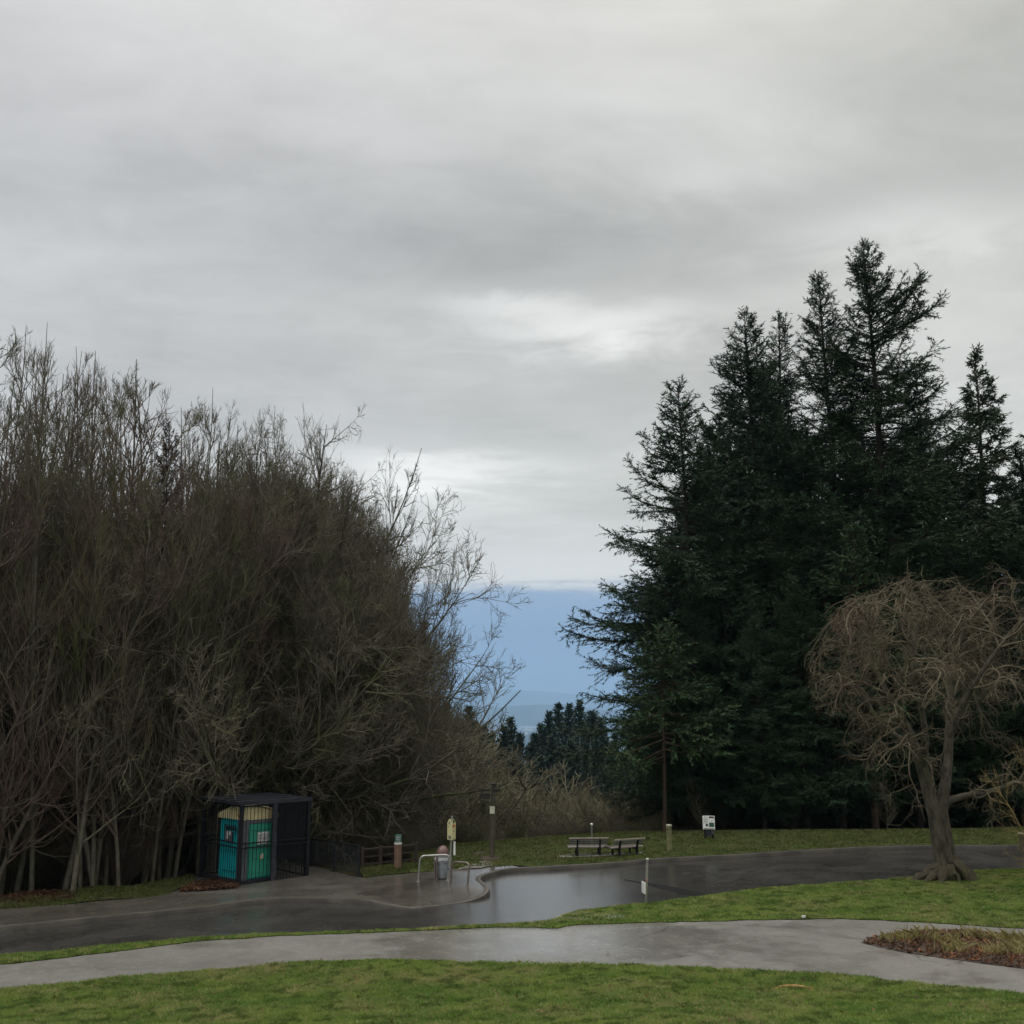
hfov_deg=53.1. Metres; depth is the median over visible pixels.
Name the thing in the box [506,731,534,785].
distant fir
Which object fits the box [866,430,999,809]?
fir tree
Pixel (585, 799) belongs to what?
bare shrub
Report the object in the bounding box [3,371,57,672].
bare tree
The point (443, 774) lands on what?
bare shrub
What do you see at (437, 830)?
bare shrub
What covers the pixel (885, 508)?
fir tree
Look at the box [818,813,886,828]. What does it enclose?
bare shrub
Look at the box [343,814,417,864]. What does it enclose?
bare shrub
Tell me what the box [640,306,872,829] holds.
fir tree
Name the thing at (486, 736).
distant fir
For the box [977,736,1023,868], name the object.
bare tree
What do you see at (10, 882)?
bare shrub
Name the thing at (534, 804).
bare shrub
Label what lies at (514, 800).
bare shrub
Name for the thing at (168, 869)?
bare tree
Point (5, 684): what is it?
bare tree
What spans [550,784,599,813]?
bare shrub
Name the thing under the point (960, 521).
fir tree
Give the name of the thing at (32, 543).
bare tree
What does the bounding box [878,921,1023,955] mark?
wilted plants
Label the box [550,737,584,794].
distant fir
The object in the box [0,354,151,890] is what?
bare tree
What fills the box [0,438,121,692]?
bare tree
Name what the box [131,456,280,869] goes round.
bare tree
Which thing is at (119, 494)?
bare tree
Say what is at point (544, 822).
bare shrub
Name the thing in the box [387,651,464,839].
spreading tree
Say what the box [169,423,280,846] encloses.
bare tree
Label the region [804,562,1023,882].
weeping tree
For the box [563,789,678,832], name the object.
bare shrub
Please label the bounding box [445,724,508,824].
bare shrub
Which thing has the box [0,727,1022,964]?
ground
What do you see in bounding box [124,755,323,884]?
bare shrub
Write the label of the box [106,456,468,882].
spreading tree
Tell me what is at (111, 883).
bare shrub
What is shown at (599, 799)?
bare shrub
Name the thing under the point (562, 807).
bare shrub
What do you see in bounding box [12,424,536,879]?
spreading tree
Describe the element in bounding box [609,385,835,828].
fir tree
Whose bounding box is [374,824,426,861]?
bare shrub
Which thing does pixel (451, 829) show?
bus stop sign
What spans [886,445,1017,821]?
fir tree
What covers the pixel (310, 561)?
spreading tree
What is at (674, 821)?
fir tree
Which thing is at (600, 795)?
bare shrub
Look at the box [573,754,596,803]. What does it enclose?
distant fir
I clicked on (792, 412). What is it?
fir tree
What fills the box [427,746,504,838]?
bare shrub
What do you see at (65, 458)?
bare tree
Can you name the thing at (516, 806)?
bare shrub
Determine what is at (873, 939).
leaf litter
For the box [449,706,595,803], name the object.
bare shrub
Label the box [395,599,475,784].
spreading tree
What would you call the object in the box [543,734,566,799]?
distant fir
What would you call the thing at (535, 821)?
bare shrub
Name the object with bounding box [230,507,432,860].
spreading tree
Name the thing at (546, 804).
bare shrub
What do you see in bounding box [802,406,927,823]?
fir tree
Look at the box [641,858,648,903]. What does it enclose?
roadside post
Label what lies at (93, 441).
bare tree
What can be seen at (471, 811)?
bare shrub
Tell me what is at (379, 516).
spreading tree
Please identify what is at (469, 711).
distant fir
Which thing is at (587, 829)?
bare shrub
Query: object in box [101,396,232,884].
bare tree
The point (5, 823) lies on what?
bare tree
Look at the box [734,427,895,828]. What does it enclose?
fir tree
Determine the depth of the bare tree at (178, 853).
32.65 m
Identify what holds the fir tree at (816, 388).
on the ground at (527, 739)
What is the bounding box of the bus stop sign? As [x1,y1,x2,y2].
[447,816,455,884]
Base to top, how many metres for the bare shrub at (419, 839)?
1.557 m
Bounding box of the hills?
[434,705,634,726]
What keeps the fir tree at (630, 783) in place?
on the ground at (527, 739)
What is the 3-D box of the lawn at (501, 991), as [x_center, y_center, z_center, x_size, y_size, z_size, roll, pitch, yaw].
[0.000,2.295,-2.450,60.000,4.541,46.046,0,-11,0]
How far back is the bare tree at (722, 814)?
41.21 m
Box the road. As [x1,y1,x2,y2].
[0,850,1023,953]
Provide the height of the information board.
0.985 m
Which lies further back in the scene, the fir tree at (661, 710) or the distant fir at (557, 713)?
the distant fir at (557, 713)
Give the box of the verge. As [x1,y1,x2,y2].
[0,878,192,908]
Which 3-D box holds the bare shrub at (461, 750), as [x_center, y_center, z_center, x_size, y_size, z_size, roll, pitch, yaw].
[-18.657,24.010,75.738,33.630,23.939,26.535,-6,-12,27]
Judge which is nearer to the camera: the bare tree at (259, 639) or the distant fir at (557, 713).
the bare tree at (259, 639)
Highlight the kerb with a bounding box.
[0,845,1019,931]
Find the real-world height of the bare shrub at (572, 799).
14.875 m
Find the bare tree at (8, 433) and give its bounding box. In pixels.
[0,378,69,651]
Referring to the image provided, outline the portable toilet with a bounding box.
[216,804,277,882]
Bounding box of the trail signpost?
[478,783,499,866]
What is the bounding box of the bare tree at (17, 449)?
[0,390,70,883]
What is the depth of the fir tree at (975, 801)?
43.38 m
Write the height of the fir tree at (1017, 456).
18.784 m
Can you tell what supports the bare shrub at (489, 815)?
on the ground at (527, 739)
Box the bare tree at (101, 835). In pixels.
[26,433,193,888]
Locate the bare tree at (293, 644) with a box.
[256,529,372,861]
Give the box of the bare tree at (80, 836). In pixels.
[47,497,189,892]
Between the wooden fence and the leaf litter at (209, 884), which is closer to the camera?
the leaf litter at (209, 884)
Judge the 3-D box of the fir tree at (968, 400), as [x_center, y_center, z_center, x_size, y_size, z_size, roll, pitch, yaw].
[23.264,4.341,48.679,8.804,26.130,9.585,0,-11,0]
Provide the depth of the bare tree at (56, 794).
32.34 m
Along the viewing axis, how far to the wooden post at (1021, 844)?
31.02 m
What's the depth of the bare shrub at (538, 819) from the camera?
61.50 m
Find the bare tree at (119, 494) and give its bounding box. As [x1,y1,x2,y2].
[94,448,150,803]
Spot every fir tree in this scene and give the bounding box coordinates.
[548,375,787,829]
[593,544,727,827]
[595,482,757,829]
[599,614,742,831]
[601,419,796,826]
[604,444,798,828]
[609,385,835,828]
[633,598,756,829]
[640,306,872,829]
[667,524,796,829]
[680,694,750,829]
[704,495,878,829]
[704,562,831,829]
[705,237,1023,828]
[706,610,819,829]
[723,363,843,827]
[730,308,875,826]
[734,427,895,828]
[735,573,868,829]
[752,269,948,829]
[757,479,935,828]
[779,519,946,828]
[779,611,912,828]
[786,566,888,828]
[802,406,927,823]
[825,439,938,825]
[843,548,993,828]
[846,617,954,828]
[847,442,974,828]
[858,499,1023,828]
[864,407,1018,818]
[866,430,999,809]
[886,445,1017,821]
[913,527,1019,827]
[933,573,1023,827]
[933,600,1019,827]
[935,341,1023,820]
[937,510,1023,826]
[970,442,1023,822]
[971,433,1023,696]
[992,567,1023,797]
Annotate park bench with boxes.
[567,837,608,855]
[604,837,644,859]
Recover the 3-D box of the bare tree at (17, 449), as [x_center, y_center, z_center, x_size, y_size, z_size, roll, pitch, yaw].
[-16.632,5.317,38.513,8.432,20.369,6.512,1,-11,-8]
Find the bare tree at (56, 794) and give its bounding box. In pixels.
[0,420,156,886]
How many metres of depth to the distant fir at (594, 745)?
155.12 m
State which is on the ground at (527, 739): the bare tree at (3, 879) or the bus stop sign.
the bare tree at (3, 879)
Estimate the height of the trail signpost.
2.656 m
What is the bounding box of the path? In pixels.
[0,919,1023,992]
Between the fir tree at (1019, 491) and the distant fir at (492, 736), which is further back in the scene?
the distant fir at (492, 736)
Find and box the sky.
[0,0,1023,696]
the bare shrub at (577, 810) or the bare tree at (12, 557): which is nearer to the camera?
the bare tree at (12, 557)
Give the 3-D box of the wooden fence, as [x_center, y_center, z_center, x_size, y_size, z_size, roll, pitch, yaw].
[-3.835,10.847,32.023,1.917,0.896,0.186,6,-12,-28]
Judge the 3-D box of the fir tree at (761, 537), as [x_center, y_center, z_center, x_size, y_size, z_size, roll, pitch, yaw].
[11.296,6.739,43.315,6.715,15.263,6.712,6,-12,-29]
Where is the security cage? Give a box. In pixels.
[193,793,311,885]
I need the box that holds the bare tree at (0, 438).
[0,354,17,512]
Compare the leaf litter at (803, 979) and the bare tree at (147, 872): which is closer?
the leaf litter at (803, 979)
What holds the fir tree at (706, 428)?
on the ground at (527, 739)
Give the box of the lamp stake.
[590,823,592,844]
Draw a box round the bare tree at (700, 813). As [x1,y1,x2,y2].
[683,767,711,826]
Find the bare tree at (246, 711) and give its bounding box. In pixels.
[200,517,278,792]
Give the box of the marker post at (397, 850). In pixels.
[394,834,401,873]
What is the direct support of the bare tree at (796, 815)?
on the ground at (527, 739)
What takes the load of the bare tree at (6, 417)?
on the ground at (527, 739)
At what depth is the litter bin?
28.88 m
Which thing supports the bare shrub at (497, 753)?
on the ground at (527, 739)
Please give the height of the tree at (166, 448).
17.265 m
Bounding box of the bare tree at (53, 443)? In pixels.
[7,402,75,542]
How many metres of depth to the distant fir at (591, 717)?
200.32 m
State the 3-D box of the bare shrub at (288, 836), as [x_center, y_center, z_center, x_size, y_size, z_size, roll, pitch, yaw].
[-8.413,10.243,38.880,8.149,7.627,6.191,9,-14,-39]
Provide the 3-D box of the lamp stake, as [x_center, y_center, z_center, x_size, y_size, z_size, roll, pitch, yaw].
[2.749,11.148,35.267,0.100,0.836,0.100,0,-11,0]
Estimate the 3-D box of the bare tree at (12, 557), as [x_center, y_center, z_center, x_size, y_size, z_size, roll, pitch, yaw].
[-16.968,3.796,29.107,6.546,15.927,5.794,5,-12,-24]
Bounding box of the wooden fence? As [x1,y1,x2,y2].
[360,842,417,875]
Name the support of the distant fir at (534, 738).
on the ground at (527, 739)
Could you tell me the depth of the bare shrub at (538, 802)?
62.40 m
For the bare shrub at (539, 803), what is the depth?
84.77 m
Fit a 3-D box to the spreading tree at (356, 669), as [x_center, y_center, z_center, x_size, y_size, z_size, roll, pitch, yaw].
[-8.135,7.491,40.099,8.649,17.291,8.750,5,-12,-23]
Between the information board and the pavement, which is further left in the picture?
the pavement
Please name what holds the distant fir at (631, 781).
on the ground at (527, 739)
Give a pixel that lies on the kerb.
(480, 879)
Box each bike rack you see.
[415,854,448,881]
[448,861,469,886]
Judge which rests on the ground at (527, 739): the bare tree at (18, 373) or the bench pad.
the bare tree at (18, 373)
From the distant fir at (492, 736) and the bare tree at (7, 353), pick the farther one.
the distant fir at (492, 736)
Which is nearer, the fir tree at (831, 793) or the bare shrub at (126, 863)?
the bare shrub at (126, 863)
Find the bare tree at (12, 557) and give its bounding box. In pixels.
[0,441,51,715]
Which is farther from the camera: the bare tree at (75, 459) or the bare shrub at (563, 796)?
the bare shrub at (563, 796)
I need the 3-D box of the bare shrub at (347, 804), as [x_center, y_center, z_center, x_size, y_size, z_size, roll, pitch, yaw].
[-6.322,9.731,36.752,5.792,5.926,4.382,8,-13,-35]
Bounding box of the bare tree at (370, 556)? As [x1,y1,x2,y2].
[313,497,407,860]
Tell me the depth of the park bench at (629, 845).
32.28 m
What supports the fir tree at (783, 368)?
on the ground at (527, 739)
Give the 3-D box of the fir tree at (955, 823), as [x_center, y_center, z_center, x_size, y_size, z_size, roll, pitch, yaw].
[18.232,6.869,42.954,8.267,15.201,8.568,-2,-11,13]
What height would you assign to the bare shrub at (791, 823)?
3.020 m
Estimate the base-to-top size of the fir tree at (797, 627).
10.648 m
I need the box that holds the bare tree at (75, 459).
[53,423,95,560]
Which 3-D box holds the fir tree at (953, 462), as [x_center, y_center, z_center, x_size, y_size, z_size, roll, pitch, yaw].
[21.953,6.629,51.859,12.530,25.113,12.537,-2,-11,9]
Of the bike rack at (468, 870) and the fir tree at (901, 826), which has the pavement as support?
the bike rack at (468, 870)
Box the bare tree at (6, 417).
[0,400,27,698]
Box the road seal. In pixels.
[624,879,707,895]
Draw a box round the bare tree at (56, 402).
[0,374,114,821]
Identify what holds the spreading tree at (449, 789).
on the ground at (527, 739)
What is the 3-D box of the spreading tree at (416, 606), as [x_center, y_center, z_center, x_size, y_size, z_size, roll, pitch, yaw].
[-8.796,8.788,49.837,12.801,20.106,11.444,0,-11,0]
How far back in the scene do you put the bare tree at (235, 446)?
37.04 m
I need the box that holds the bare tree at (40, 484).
[0,322,89,890]
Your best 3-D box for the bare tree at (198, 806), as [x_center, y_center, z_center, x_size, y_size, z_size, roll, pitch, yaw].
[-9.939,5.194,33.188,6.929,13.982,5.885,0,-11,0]
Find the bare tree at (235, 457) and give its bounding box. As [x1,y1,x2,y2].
[194,434,273,521]
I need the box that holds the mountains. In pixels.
[441,689,633,709]
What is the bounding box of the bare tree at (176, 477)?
[2,351,216,890]
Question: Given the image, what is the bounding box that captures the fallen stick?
[778,984,813,991]
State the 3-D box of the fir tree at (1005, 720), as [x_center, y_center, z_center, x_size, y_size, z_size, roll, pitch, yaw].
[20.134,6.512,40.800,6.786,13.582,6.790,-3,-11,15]
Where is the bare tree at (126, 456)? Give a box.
[94,359,184,852]
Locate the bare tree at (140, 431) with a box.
[89,373,329,884]
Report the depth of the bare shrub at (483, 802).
61.60 m
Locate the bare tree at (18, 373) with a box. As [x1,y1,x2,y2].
[0,325,74,733]
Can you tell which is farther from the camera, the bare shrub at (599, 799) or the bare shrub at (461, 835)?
the bare shrub at (599, 799)
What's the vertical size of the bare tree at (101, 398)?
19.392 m
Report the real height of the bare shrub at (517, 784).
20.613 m
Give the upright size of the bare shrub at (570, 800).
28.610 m
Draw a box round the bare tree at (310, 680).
[235,510,367,831]
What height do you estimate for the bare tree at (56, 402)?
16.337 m
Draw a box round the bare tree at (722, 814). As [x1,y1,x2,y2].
[710,786,728,829]
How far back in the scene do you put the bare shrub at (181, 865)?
39.13 m
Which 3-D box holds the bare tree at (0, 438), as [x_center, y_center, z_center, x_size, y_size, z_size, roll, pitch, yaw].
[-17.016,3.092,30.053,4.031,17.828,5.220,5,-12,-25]
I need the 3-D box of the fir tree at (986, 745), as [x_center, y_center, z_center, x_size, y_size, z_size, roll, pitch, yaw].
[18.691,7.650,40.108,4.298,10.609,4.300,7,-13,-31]
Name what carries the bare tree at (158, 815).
on the ground at (527, 739)
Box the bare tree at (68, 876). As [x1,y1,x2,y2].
[60,401,212,889]
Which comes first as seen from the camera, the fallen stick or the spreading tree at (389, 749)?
the fallen stick
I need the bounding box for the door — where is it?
[246,823,271,878]
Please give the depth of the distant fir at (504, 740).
167.80 m
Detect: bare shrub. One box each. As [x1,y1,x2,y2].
[0,694,146,893]
[0,779,126,894]
[0,794,96,892]
[5,768,141,889]
[36,764,201,885]
[44,827,194,886]
[120,810,194,881]
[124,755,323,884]
[125,825,218,885]
[169,757,276,876]
[191,760,354,861]
[279,707,423,860]
[337,817,402,864]
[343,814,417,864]
[353,784,445,863]
[360,711,551,861]
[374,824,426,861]
[380,817,446,858]
[380,821,430,861]
[388,706,473,842]
[409,766,500,854]
[412,705,518,781]
[415,775,549,844]
[417,815,469,849]
[419,744,513,832]
[425,699,557,801]
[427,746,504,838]
[427,783,533,840]
[428,703,496,802]
[428,811,486,842]
[429,763,545,831]
[433,766,563,831]
[433,832,458,846]
[438,799,577,836]
[439,787,507,833]
[443,701,509,774]
[443,708,541,821]
[444,722,482,765]
[444,735,562,807]
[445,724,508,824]
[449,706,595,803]
[449,753,653,818]
[450,706,602,802]
[455,801,569,836]
[460,792,542,841]
[462,770,547,805]
[463,824,489,841]
[466,794,590,835]
[469,781,540,820]
[480,788,568,822]
[481,741,506,782]
[482,810,530,838]
[485,803,587,833]
[495,808,582,836]
[498,785,623,825]
[511,783,576,816]
[512,794,619,820]
[515,802,606,836]
[516,796,614,831]
[521,799,602,824]
[524,790,629,816]
[525,792,578,818]
[525,803,594,834]
[530,789,610,816]
[531,791,614,815]
[532,817,566,835]
[540,782,606,809]
[542,795,627,825]
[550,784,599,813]
[552,790,683,832]
[553,816,581,834]
[558,787,586,810]
[559,784,609,813]
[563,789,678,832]
[566,805,608,830]
[567,802,623,831]
[567,824,584,834]
[570,818,599,833]
[579,784,670,815]
[588,820,605,832]
[598,784,680,830]
[606,815,635,831]
[640,810,672,830]
[678,809,775,829]
[743,804,828,829]
[786,808,859,828]
[792,816,832,828]
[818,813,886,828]
[834,811,880,828]
[880,809,966,828]
[962,806,1018,827]
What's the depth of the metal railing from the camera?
31.22 m
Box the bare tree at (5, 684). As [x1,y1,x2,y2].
[0,565,25,730]
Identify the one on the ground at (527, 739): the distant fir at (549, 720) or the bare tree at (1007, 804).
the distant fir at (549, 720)
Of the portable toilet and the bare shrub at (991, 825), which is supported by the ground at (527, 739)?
the bare shrub at (991, 825)
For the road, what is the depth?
25.93 m
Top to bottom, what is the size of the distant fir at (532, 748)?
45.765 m
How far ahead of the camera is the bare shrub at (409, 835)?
37.72 m
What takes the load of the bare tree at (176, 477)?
on the ground at (527, 739)
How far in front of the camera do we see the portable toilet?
29.84 m
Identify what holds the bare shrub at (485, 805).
on the ground at (527, 739)
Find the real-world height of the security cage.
2.967 m
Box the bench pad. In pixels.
[560,852,641,856]
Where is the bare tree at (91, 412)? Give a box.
[62,350,118,853]
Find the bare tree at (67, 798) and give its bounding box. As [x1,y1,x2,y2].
[28,364,170,889]
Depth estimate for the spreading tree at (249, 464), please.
39.74 m
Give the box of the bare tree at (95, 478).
[0,391,143,827]
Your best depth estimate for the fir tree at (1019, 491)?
45.20 m
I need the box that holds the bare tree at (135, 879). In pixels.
[99,367,170,884]
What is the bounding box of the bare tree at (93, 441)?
[52,392,126,539]
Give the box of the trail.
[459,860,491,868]
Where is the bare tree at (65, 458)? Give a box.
[0,404,117,779]
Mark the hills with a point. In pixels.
(529, 715)
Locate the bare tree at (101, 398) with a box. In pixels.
[14,363,174,886]
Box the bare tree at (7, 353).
[0,325,32,688]
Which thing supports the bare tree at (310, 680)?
on the ground at (527, 739)
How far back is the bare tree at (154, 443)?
49.22 m
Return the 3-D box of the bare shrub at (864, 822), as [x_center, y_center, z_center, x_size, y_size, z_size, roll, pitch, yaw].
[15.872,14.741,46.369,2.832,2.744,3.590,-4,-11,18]
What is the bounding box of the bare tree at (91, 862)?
[0,377,160,886]
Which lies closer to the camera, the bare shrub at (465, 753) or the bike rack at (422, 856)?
the bike rack at (422, 856)
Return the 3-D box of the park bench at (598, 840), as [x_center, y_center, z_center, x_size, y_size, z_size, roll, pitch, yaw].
[2.410,10.695,32.510,1.292,0.754,0.618,1,-11,-3]
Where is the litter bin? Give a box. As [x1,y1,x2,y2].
[434,845,451,879]
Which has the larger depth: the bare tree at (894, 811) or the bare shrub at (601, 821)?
the bare shrub at (601, 821)
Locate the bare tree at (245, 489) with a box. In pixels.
[189,460,280,797]
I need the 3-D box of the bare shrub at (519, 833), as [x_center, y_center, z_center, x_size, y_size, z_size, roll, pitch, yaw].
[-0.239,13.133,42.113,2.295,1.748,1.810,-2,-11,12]
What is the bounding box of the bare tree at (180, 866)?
[150,445,245,875]
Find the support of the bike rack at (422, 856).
on the pavement
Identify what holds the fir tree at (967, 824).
on the ground at (527, 739)
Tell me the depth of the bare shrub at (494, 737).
101.43 m
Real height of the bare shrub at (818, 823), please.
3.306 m
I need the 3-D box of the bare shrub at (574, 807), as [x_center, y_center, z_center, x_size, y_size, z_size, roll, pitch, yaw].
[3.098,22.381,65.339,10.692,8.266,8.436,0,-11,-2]
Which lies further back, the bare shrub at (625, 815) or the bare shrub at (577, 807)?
the bare shrub at (577, 807)
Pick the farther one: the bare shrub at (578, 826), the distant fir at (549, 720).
the distant fir at (549, 720)
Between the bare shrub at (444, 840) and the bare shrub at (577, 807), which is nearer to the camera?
the bare shrub at (444, 840)
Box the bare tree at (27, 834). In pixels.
[0,391,142,892]
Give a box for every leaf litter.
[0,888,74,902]
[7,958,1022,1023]
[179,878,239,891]
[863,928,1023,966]
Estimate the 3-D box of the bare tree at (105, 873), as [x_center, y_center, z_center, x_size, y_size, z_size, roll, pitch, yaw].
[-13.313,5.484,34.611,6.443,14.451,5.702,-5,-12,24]
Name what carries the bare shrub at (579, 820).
on the ground at (527, 739)
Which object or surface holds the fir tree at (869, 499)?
on the ground at (527, 739)
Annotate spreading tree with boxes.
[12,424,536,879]
[101,443,521,751]
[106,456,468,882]
[108,402,470,862]
[142,438,371,852]
[150,411,401,867]
[168,459,482,856]
[211,455,475,728]
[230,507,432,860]
[231,498,430,860]
[242,454,474,860]
[290,585,437,861]
[330,541,454,835]
[333,498,466,725]
[333,513,446,860]
[344,681,451,864]
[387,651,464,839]
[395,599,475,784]
[403,651,496,828]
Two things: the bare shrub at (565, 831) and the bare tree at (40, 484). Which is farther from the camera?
the bare shrub at (565, 831)
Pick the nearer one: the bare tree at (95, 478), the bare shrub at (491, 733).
the bare tree at (95, 478)
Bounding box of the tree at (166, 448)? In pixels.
[96,417,196,883]
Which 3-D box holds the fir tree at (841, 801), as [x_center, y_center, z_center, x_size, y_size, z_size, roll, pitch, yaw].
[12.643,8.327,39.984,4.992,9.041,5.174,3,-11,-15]
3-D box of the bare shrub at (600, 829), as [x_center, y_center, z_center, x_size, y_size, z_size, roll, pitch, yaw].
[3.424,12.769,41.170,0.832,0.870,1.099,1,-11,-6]
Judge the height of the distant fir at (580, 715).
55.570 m
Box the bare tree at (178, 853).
[132,482,284,877]
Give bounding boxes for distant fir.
[462,704,482,746]
[470,718,487,768]
[482,724,492,750]
[487,730,498,758]
[488,750,500,779]
[493,725,512,779]
[501,715,529,775]
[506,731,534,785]
[506,753,537,800]
[524,731,544,763]
[524,741,538,782]
[530,754,550,801]
[536,722,547,760]
[541,710,560,750]
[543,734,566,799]
[544,701,567,774]
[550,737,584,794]
[551,702,582,782]
[552,751,573,811]
[565,698,590,789]
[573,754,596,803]
[579,710,602,769]
[589,716,610,772]
[589,738,607,807]
[592,759,619,812]
[603,732,630,809]
[618,745,642,804]
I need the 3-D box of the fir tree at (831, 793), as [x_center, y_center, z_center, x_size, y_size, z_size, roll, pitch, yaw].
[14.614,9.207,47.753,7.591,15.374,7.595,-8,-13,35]
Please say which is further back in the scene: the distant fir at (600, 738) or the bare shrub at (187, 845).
the distant fir at (600, 738)
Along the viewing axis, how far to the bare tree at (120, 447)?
47.39 m
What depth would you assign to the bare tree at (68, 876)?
31.16 m
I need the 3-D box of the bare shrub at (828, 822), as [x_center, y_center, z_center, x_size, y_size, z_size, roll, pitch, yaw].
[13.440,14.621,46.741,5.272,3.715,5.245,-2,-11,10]
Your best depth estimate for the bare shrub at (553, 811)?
66.67 m
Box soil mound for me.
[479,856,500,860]
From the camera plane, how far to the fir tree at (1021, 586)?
39.76 m
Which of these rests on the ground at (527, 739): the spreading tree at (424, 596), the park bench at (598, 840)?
the spreading tree at (424, 596)
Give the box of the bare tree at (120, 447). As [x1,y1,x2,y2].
[93,390,177,554]
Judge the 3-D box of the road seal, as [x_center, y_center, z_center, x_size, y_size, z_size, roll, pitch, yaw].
[4.021,9.860,26.893,0.408,0.103,3.749,5,-12,-27]
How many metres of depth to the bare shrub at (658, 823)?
42.00 m
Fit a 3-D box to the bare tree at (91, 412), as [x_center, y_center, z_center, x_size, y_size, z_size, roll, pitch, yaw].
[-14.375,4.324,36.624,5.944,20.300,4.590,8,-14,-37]
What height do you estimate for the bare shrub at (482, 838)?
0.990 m
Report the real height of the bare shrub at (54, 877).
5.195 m
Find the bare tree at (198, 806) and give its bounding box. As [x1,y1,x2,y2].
[100,473,308,874]
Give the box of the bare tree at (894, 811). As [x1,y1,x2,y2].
[871,770,898,828]
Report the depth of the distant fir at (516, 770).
145.42 m
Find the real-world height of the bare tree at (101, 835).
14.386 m
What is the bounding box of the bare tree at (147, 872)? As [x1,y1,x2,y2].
[108,429,307,885]
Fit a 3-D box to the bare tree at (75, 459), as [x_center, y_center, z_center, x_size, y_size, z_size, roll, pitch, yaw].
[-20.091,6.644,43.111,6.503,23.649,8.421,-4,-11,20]
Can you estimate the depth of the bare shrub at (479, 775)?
65.87 m
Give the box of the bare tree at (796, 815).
[776,767,816,829]
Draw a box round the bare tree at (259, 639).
[124,409,306,879]
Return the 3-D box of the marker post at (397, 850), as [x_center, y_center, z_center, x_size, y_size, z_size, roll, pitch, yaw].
[-3.452,10.372,30.963,0.238,1.187,0.245,2,-11,-11]
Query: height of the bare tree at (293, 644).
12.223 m
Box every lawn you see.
[0,962,1023,1023]
[1,877,1023,963]
[411,829,1023,871]
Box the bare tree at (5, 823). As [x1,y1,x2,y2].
[0,453,185,881]
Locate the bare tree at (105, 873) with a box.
[16,464,179,885]
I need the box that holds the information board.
[702,816,714,838]
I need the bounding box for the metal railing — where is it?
[309,838,361,876]
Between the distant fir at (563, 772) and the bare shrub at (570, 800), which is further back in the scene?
the distant fir at (563, 772)
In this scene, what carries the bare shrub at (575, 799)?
on the ground at (527, 739)
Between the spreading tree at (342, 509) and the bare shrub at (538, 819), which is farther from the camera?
the bare shrub at (538, 819)
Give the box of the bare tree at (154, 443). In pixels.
[134,412,201,509]
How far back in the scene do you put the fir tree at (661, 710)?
39.47 m
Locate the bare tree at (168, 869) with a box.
[109,423,279,881]
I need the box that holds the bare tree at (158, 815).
[118,392,254,881]
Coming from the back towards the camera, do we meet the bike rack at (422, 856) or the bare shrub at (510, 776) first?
the bare shrub at (510, 776)
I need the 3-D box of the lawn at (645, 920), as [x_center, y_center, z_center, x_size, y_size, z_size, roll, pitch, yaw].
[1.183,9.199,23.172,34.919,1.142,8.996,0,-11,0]
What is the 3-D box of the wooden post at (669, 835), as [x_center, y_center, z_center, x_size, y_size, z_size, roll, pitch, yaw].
[5.070,10.607,32.997,0.136,1.036,0.135,8,-14,-37]
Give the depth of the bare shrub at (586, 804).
72.49 m
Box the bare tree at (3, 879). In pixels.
[0,351,121,893]
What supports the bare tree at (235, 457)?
on the ground at (527, 739)
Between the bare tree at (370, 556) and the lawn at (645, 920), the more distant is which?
the bare tree at (370, 556)
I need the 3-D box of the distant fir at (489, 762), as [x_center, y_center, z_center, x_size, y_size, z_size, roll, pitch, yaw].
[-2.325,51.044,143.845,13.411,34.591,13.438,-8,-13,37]
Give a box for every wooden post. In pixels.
[666,824,671,850]
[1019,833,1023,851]
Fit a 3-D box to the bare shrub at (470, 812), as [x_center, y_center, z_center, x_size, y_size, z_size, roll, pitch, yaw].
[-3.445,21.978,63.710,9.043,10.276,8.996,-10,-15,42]
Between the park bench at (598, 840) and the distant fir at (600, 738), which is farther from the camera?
the distant fir at (600, 738)
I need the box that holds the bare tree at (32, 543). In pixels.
[0,400,83,881]
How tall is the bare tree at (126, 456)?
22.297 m
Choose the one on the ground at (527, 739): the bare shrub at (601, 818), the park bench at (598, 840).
the bare shrub at (601, 818)
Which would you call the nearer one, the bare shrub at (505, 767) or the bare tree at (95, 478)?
the bare tree at (95, 478)
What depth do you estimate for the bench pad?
32.48 m
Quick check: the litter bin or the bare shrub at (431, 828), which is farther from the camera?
the bare shrub at (431, 828)
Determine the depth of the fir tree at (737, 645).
42.66 m
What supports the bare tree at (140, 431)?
on the ground at (527, 739)
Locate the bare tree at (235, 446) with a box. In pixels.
[172,400,294,875]
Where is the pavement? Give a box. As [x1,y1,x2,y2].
[0,861,516,924]

